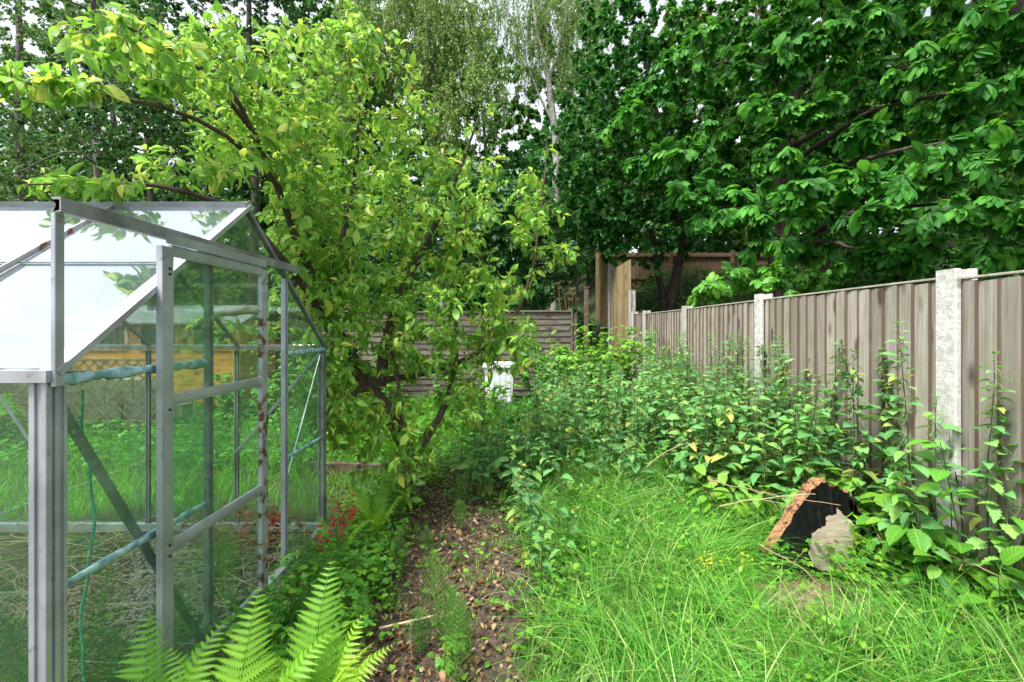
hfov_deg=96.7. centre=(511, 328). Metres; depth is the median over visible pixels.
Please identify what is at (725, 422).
nettle
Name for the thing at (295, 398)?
leafy bush
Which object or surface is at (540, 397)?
nettle
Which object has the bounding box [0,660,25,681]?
horsetail
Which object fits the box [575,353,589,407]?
nettle
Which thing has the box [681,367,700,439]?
nettle
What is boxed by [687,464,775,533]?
broadleaf weed
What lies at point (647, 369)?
nettle
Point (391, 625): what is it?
stick
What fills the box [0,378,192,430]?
stone wall
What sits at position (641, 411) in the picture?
nettle
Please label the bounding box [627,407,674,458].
leafy weed
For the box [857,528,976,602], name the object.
broadleaf weed
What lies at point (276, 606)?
creeping plant
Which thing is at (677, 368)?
nettle
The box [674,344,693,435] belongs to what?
nettle
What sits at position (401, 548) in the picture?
horsetail
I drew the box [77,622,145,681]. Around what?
horsetail
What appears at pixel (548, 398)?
nettle
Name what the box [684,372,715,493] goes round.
nettle
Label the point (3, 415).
leafy bush
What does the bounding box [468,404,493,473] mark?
nettle
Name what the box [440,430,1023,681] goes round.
long grass
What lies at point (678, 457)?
nettle
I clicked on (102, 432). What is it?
lawn weeds
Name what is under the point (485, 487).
horsetail
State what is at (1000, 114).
woodland tree
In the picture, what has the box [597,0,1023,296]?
horse chestnut
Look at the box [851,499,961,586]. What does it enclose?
broadleaf weed
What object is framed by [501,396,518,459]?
nettle
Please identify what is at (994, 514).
nettle
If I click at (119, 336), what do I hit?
window
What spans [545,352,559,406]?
nettle
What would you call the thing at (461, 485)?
horsetail
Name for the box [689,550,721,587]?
yellow weed
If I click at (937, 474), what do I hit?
self sown shrub
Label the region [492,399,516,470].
nettle
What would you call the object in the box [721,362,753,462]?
nettle
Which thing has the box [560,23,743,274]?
sycamore tree
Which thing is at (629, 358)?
currant bush
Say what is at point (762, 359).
nettle
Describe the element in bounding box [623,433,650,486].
nettle
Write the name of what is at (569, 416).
nettle
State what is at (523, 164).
broadleaf tree
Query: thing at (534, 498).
nettle
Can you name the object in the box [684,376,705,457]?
nettle
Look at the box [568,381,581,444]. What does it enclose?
nettle
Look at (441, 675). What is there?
leaf litter
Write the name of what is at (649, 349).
nettle
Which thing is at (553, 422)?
leafy weed
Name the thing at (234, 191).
woodland tree
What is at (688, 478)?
nettle
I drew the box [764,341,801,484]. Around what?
nettle
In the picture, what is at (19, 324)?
hawthorn tree
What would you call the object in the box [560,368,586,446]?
nettle
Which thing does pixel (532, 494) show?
nettle
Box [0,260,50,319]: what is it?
shrub
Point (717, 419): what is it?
leafy weed
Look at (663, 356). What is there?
nettle
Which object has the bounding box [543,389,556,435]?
nettle
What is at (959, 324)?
garden fence
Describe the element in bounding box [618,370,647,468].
nettle
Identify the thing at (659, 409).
nettle
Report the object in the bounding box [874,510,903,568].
dead cane
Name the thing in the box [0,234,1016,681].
ground
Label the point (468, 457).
nettle
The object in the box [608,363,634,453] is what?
nettle
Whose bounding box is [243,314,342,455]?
rose bush
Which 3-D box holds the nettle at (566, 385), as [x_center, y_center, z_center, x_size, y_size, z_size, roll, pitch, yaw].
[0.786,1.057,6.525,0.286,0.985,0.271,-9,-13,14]
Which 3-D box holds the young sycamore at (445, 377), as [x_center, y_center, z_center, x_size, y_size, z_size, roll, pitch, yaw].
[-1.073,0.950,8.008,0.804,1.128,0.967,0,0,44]
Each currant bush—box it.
[507,340,582,409]
[542,324,653,421]
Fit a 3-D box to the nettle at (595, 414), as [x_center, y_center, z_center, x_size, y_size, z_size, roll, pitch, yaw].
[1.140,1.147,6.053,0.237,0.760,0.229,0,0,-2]
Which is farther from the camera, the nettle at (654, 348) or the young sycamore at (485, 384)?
the young sycamore at (485, 384)
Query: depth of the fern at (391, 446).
4.65 m
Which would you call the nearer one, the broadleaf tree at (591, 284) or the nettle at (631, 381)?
the nettle at (631, 381)
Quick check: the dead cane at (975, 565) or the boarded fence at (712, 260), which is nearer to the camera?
the dead cane at (975, 565)
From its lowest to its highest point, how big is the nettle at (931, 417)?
1.139 m
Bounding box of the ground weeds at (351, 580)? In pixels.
[179,449,1023,681]
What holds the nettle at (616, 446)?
on the ground at (42, 312)
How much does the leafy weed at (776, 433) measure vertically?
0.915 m
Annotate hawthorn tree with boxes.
[0,0,173,344]
[0,0,184,304]
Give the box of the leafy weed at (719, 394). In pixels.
[697,377,755,456]
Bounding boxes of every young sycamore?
[429,352,476,414]
[467,377,520,413]
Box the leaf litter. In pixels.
[287,472,707,681]
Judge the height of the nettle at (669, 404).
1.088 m
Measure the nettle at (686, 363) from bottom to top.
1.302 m
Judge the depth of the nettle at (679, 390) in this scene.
4.63 m
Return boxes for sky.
[0,0,969,266]
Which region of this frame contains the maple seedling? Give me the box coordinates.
[434,633,467,676]
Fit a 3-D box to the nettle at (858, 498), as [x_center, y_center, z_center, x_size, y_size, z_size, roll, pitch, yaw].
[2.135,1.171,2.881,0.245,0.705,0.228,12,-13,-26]
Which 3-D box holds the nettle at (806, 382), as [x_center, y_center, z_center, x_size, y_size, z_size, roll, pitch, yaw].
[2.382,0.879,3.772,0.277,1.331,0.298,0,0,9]
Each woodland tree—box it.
[0,0,223,286]
[58,0,243,295]
[192,9,373,298]
[239,0,394,300]
[309,0,481,292]
[414,26,549,308]
[526,0,650,251]
[661,0,873,249]
[846,0,1023,202]
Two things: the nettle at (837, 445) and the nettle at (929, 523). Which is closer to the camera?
the nettle at (929, 523)
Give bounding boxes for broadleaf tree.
[267,53,430,309]
[428,145,581,311]
[525,124,658,289]
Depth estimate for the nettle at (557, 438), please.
4.31 m
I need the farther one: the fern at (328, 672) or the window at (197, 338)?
the window at (197, 338)
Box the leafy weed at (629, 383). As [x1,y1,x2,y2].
[619,361,660,425]
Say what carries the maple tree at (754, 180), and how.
on the ground at (42, 312)
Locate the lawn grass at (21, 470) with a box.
[0,394,628,519]
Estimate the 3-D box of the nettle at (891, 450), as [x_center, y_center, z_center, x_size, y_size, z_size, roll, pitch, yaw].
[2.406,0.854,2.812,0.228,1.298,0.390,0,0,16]
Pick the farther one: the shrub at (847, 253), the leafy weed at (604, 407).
the shrub at (847, 253)
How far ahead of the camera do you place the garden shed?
8.19 m
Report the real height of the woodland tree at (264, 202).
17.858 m
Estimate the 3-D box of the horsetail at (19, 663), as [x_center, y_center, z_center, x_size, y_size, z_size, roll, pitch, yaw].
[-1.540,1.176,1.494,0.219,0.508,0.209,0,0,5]
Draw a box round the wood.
[0,52,1023,316]
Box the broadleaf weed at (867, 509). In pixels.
[789,451,889,527]
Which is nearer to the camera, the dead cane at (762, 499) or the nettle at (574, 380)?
the dead cane at (762, 499)
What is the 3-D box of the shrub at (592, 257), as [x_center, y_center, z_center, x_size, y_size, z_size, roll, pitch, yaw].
[2.005,-2.637,14.507,3.540,6.561,1.948,0,0,0]
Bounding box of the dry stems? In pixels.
[0,508,325,681]
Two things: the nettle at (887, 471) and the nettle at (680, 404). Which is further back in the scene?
the nettle at (680, 404)
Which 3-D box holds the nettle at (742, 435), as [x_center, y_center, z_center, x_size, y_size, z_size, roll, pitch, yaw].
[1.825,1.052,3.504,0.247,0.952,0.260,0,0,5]
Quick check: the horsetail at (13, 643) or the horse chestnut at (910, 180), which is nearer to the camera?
the horsetail at (13, 643)
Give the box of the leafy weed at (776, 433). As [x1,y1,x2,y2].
[774,419,853,484]
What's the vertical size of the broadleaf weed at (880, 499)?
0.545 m
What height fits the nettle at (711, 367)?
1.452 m
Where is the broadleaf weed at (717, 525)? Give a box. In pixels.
[681,508,734,539]
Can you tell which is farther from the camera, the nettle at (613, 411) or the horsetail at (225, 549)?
the nettle at (613, 411)
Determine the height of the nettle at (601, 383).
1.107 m
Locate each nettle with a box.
[447,422,471,494]
[451,426,476,485]
[451,428,475,477]
[457,412,487,503]
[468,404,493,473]
[468,424,495,490]
[468,430,496,504]
[472,433,501,496]
[474,396,494,467]
[474,407,505,482]
[488,415,512,501]
[490,393,508,478]
[491,408,508,460]
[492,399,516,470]
[493,406,516,493]
[495,429,526,502]
[497,392,518,464]
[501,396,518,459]
[505,393,529,457]
[505,410,527,479]
[506,473,534,533]
[507,401,539,478]
[508,489,526,527]
[509,407,534,467]
[510,461,541,513]
[512,473,557,550]
[516,409,534,459]
[516,429,546,494]
[518,411,551,478]
[520,477,544,525]
[521,370,546,474]
[522,432,551,491]
[522,516,541,562]
[523,367,549,445]
[526,514,552,594]
[529,404,557,476]
[531,365,555,424]
[531,401,547,463]
[534,375,563,433]
[537,441,580,515]
[538,371,555,439]
[538,381,553,440]
[538,390,559,447]
[541,411,564,490]
[541,424,561,472]
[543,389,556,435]
[544,364,567,423]
[544,490,570,559]
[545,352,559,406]
[545,400,571,472]
[547,362,562,414]
[548,506,582,578]
[550,364,568,402]
[550,388,568,460]
[552,394,569,453]
[553,400,572,461]
[554,396,580,466]
[555,383,573,438]
[556,376,593,476]
[559,365,584,440]
[559,369,574,430]
[560,353,570,392]
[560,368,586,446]
[564,415,592,465]
[564,445,587,494]
[565,376,592,456]
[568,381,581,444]
[570,363,580,413]
[573,368,597,449]
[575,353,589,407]
[575,357,592,416]
[575,382,590,426]
[583,436,609,486]
[584,364,605,448]
[588,372,599,423]
[589,375,618,446]
[590,388,605,438]
[592,358,614,422]
[592,363,610,448]
[592,386,610,444]
[594,421,625,475]
[596,383,617,456]
[600,375,628,456]
[600,403,618,464]
[601,375,622,437]
[603,358,615,422]
[603,363,624,427]
[603,367,628,438]
[603,368,617,414]
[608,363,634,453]
[608,443,637,496]
[611,359,627,428]
[613,367,631,441]
[615,385,632,445]
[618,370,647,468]
[621,438,654,487]
[622,358,633,413]
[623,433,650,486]
[624,384,636,438]
[627,366,636,408]
[628,394,653,458]
[628,398,651,462]
[629,370,649,449]
[629,402,648,439]
[631,369,644,411]
[632,363,645,428]
[632,393,645,429]
[635,371,651,443]
[637,351,650,425]
[638,353,654,397]
[638,365,659,436]
[638,375,666,461]
[639,364,665,454]
[642,354,660,450]
[642,379,687,469]
[643,357,659,444]
[645,330,660,392]
[645,330,662,370]
[645,332,659,365]
[645,336,660,391]
[645,383,669,444]
[646,362,665,407]
[646,363,675,455]
[650,373,677,451]
[651,357,681,473]
[651,368,671,431]
[651,389,666,442]
[652,381,670,457]
[652,385,687,469]
[657,348,670,414]
[658,349,666,374]
[658,371,682,459]
[662,339,670,366]
[662,370,683,464]
[664,373,688,456]
[665,438,698,497]
[666,382,706,487]
[667,410,696,473]
[670,347,687,422]
[670,373,684,441]
[670,391,691,464]
[671,380,697,458]
[673,330,690,410]
[674,342,700,429]
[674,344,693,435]
[675,333,700,444]
[678,400,714,470]
[680,344,694,439]
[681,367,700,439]
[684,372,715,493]
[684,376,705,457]
[685,387,710,474]
[686,354,696,416]
[686,364,729,504]
[688,364,711,431]
[689,400,713,489]
[690,393,728,512]
[691,370,735,488]
[696,401,713,458]
[697,360,717,436]
[698,399,719,455]
[699,391,726,464]
[703,450,726,507]
[704,334,723,439]
[705,351,727,444]
[706,375,733,454]
[706,410,733,482]
[709,444,737,502]
[711,382,747,515]
[712,330,743,444]
[712,381,731,467]
[714,334,741,442]
[714,341,748,452]
[716,397,750,482]
[717,381,751,490]
[718,369,741,444]
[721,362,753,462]
[721,376,770,484]
[725,384,754,477]
[726,381,746,462]
[727,368,753,439]
[732,401,772,498]
[735,371,760,482]
[738,336,764,452]
[743,416,785,524]
[744,371,782,473]
[746,390,776,487]
[749,374,777,472]
[750,343,787,482]
[757,385,786,505]
[760,358,788,482]
[761,385,802,505]
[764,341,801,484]
[768,335,825,485]
[768,397,811,491]
[772,390,829,499]
[773,335,826,483]
[775,405,807,510]
[777,374,833,506]
[784,358,811,485]
[793,375,856,503]
[798,396,837,486]
[803,396,836,477]
[803,409,841,472]
[805,339,849,477]
[806,443,832,482]
[825,349,883,498]
[834,356,890,518]
[840,457,869,524]
[843,436,887,533]
[859,347,904,517]
[873,361,934,553]
[873,453,926,582]
[880,321,954,572]
[889,462,956,608]
[893,394,967,599]
[952,351,1018,603]
[963,404,1023,626]
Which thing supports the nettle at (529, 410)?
on the ground at (42, 312)
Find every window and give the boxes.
[88,324,127,350]
[138,324,177,350]
[191,324,230,350]
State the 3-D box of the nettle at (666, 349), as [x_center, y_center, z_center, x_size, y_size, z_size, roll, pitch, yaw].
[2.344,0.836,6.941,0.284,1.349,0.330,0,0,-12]
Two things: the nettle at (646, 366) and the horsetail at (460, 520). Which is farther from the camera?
the nettle at (646, 366)
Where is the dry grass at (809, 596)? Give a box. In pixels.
[729,574,899,621]
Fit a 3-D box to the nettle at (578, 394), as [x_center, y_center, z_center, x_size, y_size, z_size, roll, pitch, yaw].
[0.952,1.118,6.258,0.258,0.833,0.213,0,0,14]
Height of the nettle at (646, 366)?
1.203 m
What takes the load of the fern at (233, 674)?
on the ground at (42, 312)
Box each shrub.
[0,194,141,325]
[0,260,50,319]
[141,191,272,304]
[276,210,376,303]
[365,159,498,303]
[528,141,629,314]
[555,303,595,348]
[801,235,897,290]
[822,226,1019,294]
[825,223,963,289]
[906,439,1023,607]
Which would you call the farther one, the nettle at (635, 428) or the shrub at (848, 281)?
the shrub at (848, 281)
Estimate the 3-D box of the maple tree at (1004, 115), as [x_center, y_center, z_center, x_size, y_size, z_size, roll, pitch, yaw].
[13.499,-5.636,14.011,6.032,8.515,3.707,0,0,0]
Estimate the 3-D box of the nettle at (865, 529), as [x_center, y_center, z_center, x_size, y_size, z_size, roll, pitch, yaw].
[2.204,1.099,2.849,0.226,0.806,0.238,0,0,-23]
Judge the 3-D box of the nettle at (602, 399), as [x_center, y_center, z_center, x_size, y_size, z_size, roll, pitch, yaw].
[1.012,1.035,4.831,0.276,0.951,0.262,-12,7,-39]
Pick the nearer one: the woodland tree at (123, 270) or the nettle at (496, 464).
the nettle at (496, 464)
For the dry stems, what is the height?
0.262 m
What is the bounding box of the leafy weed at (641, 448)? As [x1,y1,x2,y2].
[630,439,676,483]
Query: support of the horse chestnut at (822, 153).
on the ground at (42, 312)
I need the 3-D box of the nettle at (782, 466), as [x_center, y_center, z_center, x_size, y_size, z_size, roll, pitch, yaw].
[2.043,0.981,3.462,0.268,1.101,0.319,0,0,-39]
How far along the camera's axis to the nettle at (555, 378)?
6.33 m
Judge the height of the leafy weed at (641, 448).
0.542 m
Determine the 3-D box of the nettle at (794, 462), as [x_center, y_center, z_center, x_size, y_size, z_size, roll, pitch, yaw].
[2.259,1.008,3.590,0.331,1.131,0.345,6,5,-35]
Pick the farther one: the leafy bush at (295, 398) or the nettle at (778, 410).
the leafy bush at (295, 398)
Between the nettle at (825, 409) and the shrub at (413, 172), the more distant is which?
the shrub at (413, 172)
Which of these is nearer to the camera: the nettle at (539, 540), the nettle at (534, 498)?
the nettle at (539, 540)
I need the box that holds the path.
[317,494,550,681]
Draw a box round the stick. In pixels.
[379,614,433,629]
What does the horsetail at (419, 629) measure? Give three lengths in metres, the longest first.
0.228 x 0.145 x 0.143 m
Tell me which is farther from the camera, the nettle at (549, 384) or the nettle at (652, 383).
the nettle at (549, 384)
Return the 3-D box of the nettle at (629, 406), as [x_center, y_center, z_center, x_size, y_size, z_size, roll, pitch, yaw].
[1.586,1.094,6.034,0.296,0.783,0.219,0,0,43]
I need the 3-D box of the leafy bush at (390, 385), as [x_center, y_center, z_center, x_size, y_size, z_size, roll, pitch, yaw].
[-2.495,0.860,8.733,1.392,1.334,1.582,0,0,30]
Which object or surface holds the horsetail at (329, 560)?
on the ground at (42, 312)
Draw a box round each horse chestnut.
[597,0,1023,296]
[626,0,1023,293]
[791,0,1023,131]
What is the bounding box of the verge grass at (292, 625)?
[144,459,542,681]
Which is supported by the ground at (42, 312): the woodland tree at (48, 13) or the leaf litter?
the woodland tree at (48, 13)
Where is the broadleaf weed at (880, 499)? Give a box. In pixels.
[828,476,907,571]
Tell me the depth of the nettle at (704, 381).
5.12 m
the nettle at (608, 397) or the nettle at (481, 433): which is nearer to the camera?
the nettle at (481, 433)
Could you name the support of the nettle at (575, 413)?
on the ground at (42, 312)
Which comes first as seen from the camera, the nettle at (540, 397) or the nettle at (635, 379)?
the nettle at (540, 397)
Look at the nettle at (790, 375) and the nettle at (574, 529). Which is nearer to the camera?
the nettle at (574, 529)
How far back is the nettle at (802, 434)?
2.96 m
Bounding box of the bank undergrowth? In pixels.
[0,263,867,379]
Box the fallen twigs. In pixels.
[320,481,587,681]
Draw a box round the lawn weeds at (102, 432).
[0,389,619,478]
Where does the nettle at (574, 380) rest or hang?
on the ground at (42, 312)
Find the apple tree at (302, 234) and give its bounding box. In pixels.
[0,0,579,509]
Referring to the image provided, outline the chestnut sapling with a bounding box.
[686,260,839,306]
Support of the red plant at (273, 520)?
on the ground at (42, 312)
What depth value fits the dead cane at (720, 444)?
3.97 m
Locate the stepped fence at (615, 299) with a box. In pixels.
[596,247,635,389]
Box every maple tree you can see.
[709,18,882,252]
[852,0,1023,264]
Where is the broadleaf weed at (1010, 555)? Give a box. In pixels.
[953,546,1023,645]
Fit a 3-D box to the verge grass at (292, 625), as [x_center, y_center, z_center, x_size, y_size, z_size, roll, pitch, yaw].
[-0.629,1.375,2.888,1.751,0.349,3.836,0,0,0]
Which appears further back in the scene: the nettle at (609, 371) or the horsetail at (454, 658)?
the nettle at (609, 371)
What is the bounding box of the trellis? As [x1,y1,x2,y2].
[0,359,155,422]
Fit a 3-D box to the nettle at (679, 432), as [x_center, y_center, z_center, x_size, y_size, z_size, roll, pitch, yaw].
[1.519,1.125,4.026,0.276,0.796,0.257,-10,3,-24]
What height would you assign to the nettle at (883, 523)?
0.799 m
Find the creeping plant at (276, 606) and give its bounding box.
[214,569,310,636]
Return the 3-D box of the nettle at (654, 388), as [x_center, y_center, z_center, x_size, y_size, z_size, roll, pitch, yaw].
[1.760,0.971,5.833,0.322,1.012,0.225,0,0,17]
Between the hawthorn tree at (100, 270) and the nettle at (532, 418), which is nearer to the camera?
the nettle at (532, 418)
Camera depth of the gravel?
2.44 m
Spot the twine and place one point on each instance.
(89, 551)
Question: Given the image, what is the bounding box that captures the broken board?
[754,477,883,584]
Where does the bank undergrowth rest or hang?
on the ground at (42, 312)
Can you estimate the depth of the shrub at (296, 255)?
12.02 m
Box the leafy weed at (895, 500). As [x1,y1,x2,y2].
[883,429,970,599]
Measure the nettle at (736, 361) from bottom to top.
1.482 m
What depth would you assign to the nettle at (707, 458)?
3.65 m
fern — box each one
[114,610,227,681]
[163,587,332,681]
[260,560,392,681]
[310,516,370,559]
[345,480,414,538]
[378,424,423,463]
[846,520,893,564]
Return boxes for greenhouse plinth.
[192,526,336,681]
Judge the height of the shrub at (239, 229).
4.904 m
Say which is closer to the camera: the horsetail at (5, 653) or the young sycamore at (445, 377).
the horsetail at (5, 653)
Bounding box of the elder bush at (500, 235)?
[346,154,591,310]
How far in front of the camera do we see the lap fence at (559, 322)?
9.59 m
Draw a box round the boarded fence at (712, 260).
[595,250,845,300]
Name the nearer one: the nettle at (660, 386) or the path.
the path
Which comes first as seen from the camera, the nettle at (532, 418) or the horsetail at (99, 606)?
the horsetail at (99, 606)
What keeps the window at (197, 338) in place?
in the garden shed
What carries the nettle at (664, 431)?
on the ground at (42, 312)
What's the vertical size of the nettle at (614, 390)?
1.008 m
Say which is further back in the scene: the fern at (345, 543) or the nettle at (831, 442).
the nettle at (831, 442)
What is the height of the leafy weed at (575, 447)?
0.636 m
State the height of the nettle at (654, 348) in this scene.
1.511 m
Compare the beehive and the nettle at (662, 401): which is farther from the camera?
the beehive
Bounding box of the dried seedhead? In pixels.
[555,281,580,314]
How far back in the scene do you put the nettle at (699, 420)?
4.35 m
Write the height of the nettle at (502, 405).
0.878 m
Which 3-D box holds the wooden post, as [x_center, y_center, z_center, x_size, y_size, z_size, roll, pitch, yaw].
[1.570,0.535,9.600,0.110,2.830,0.110,0,0,0]
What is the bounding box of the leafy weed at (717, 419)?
[710,411,772,494]
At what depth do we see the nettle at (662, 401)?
5.17 m
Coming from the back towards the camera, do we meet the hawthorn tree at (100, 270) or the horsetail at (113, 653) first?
the hawthorn tree at (100, 270)
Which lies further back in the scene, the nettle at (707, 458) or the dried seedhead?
the dried seedhead
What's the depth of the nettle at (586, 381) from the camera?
6.95 m
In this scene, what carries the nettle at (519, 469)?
on the ground at (42, 312)
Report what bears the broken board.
on the ground at (42, 312)
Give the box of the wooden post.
[583,286,588,378]
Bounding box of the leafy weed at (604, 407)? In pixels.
[589,379,626,444]
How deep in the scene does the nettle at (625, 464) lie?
3.90 m
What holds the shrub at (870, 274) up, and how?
on the ground at (42, 312)
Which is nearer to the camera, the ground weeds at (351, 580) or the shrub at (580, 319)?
the ground weeds at (351, 580)
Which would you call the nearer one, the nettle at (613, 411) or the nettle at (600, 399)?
the nettle at (613, 411)
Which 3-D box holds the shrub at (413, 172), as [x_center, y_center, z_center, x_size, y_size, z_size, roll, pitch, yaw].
[-2.405,-1.965,13.457,4.380,6.187,1.887,0,0,0]
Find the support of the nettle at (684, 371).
on the ground at (42, 312)
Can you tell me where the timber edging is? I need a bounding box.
[308,461,386,476]
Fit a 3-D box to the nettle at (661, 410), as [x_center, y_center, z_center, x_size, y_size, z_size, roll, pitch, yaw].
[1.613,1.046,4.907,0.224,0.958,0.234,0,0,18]
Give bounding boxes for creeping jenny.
[630,482,701,522]
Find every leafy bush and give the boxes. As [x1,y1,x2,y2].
[0,393,26,437]
[214,371,280,423]
[271,350,339,406]
[338,345,413,399]
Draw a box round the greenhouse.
[0,197,327,681]
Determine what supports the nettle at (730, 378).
on the ground at (42, 312)
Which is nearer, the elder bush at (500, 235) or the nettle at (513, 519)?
the nettle at (513, 519)
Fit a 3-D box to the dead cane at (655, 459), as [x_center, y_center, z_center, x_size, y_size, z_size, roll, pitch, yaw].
[1.312,1.141,3.901,0.683,0.416,0.130,0,0,-16]
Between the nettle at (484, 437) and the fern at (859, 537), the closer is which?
the fern at (859, 537)
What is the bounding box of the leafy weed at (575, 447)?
[567,425,595,474]
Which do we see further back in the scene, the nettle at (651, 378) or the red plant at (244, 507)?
the nettle at (651, 378)
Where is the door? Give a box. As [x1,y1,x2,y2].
[156,233,267,681]
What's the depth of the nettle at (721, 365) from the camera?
4.92 m
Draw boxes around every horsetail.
[0,575,20,635]
[0,608,15,681]
[0,611,68,681]
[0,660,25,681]
[5,615,92,681]
[67,562,127,669]
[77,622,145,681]
[142,584,196,651]
[199,520,243,608]
[214,525,244,584]
[284,587,307,625]
[287,534,322,591]
[291,580,328,635]
[310,551,343,601]
[324,526,348,580]
[335,585,353,619]
[346,553,370,592]
[349,582,375,646]
[387,527,408,578]
[403,606,434,652]
[415,548,453,630]
[418,528,433,554]
[433,583,468,650]
[438,590,475,679]
[451,475,469,507]
[451,498,466,527]
[476,472,495,500]
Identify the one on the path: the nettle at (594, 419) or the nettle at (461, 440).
the nettle at (461, 440)
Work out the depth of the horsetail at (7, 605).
1.97 m
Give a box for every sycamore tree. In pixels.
[550,0,771,312]
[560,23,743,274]
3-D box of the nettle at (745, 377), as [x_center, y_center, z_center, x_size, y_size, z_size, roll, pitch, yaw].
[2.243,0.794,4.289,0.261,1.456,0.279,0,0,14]
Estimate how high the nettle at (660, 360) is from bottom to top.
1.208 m
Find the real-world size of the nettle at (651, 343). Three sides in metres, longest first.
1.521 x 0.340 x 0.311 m
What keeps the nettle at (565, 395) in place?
on the ground at (42, 312)
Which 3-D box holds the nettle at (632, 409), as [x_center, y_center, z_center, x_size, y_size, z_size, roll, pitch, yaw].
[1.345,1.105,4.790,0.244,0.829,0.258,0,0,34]
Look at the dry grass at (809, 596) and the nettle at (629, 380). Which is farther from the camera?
the nettle at (629, 380)
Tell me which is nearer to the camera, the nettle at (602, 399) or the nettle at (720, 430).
the nettle at (720, 430)
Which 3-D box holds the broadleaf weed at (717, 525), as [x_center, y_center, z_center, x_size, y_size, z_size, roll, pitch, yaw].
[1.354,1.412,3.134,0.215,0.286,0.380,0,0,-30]
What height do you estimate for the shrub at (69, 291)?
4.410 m
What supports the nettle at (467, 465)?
on the path
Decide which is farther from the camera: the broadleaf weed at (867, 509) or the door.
the broadleaf weed at (867, 509)
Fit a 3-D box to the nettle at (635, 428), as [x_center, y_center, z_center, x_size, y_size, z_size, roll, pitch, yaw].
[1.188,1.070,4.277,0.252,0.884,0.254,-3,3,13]
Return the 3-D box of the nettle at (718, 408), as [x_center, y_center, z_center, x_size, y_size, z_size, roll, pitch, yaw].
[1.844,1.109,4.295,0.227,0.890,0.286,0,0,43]
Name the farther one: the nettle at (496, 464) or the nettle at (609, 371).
the nettle at (609, 371)
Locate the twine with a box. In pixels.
[79,389,96,681]
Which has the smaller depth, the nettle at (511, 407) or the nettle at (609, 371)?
the nettle at (511, 407)
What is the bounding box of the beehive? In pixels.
[482,361,512,403]
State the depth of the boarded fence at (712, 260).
13.70 m
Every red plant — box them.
[180,498,257,554]
[195,500,295,570]
[275,483,357,555]
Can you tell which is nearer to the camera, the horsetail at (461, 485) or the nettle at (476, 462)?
the horsetail at (461, 485)
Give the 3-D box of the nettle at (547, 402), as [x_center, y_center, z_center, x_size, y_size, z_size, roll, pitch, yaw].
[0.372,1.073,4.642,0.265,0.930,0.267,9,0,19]
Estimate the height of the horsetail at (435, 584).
0.429 m
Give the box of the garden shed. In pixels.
[64,305,280,405]
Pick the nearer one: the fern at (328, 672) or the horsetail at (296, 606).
the fern at (328, 672)
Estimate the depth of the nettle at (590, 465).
3.98 m
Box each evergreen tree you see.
[65,27,273,310]
[162,0,337,304]
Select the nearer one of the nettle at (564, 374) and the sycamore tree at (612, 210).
the nettle at (564, 374)
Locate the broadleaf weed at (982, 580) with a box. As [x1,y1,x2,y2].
[901,546,1005,611]
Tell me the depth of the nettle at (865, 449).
2.99 m
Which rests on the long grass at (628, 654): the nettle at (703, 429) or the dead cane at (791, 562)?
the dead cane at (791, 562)
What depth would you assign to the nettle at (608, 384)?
6.85 m
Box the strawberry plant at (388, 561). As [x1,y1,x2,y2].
[361,536,402,586]
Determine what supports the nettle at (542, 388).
on the ground at (42, 312)
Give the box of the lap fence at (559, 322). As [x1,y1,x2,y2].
[275,310,576,397]
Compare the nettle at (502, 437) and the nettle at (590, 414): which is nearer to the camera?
the nettle at (502, 437)
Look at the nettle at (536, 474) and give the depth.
3.88 m
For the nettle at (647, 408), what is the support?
on the ground at (42, 312)
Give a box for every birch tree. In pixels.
[276,0,519,308]
[479,0,625,309]
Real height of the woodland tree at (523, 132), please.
16.903 m
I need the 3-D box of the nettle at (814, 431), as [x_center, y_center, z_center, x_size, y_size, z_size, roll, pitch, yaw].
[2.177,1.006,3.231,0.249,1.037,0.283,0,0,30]
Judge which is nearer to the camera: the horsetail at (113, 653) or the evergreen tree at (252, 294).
the horsetail at (113, 653)
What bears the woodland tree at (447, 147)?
on the ground at (42, 312)
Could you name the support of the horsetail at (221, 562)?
on the gravel
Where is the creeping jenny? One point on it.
(672, 506)
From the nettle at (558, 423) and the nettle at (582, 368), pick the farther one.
the nettle at (582, 368)
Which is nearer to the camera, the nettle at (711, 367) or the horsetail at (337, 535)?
the horsetail at (337, 535)
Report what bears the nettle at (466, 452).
on the ground at (42, 312)
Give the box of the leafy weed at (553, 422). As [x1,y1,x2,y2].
[534,395,568,450]
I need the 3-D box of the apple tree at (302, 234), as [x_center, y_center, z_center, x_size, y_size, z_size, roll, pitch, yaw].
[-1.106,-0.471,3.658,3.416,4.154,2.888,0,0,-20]
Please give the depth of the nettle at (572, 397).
5.55 m
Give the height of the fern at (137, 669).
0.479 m
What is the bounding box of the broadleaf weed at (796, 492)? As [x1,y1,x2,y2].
[757,469,861,522]
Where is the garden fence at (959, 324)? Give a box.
[631,268,1023,621]
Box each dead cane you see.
[627,439,693,485]
[669,436,813,459]
[707,480,840,505]
[720,494,807,508]
[758,544,833,590]
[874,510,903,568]
[899,513,1023,587]
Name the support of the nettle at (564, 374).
on the ground at (42, 312)
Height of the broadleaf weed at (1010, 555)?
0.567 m
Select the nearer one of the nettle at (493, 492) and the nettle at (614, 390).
the nettle at (493, 492)
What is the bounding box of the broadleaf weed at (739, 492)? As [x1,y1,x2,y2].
[718,458,774,504]
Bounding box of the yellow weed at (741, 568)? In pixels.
[727,546,765,596]
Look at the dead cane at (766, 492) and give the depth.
3.01 m
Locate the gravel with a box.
[0,534,302,681]
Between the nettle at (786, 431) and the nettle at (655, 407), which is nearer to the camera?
the nettle at (786, 431)
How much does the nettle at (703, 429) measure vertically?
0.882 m
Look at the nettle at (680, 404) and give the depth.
4.52 m

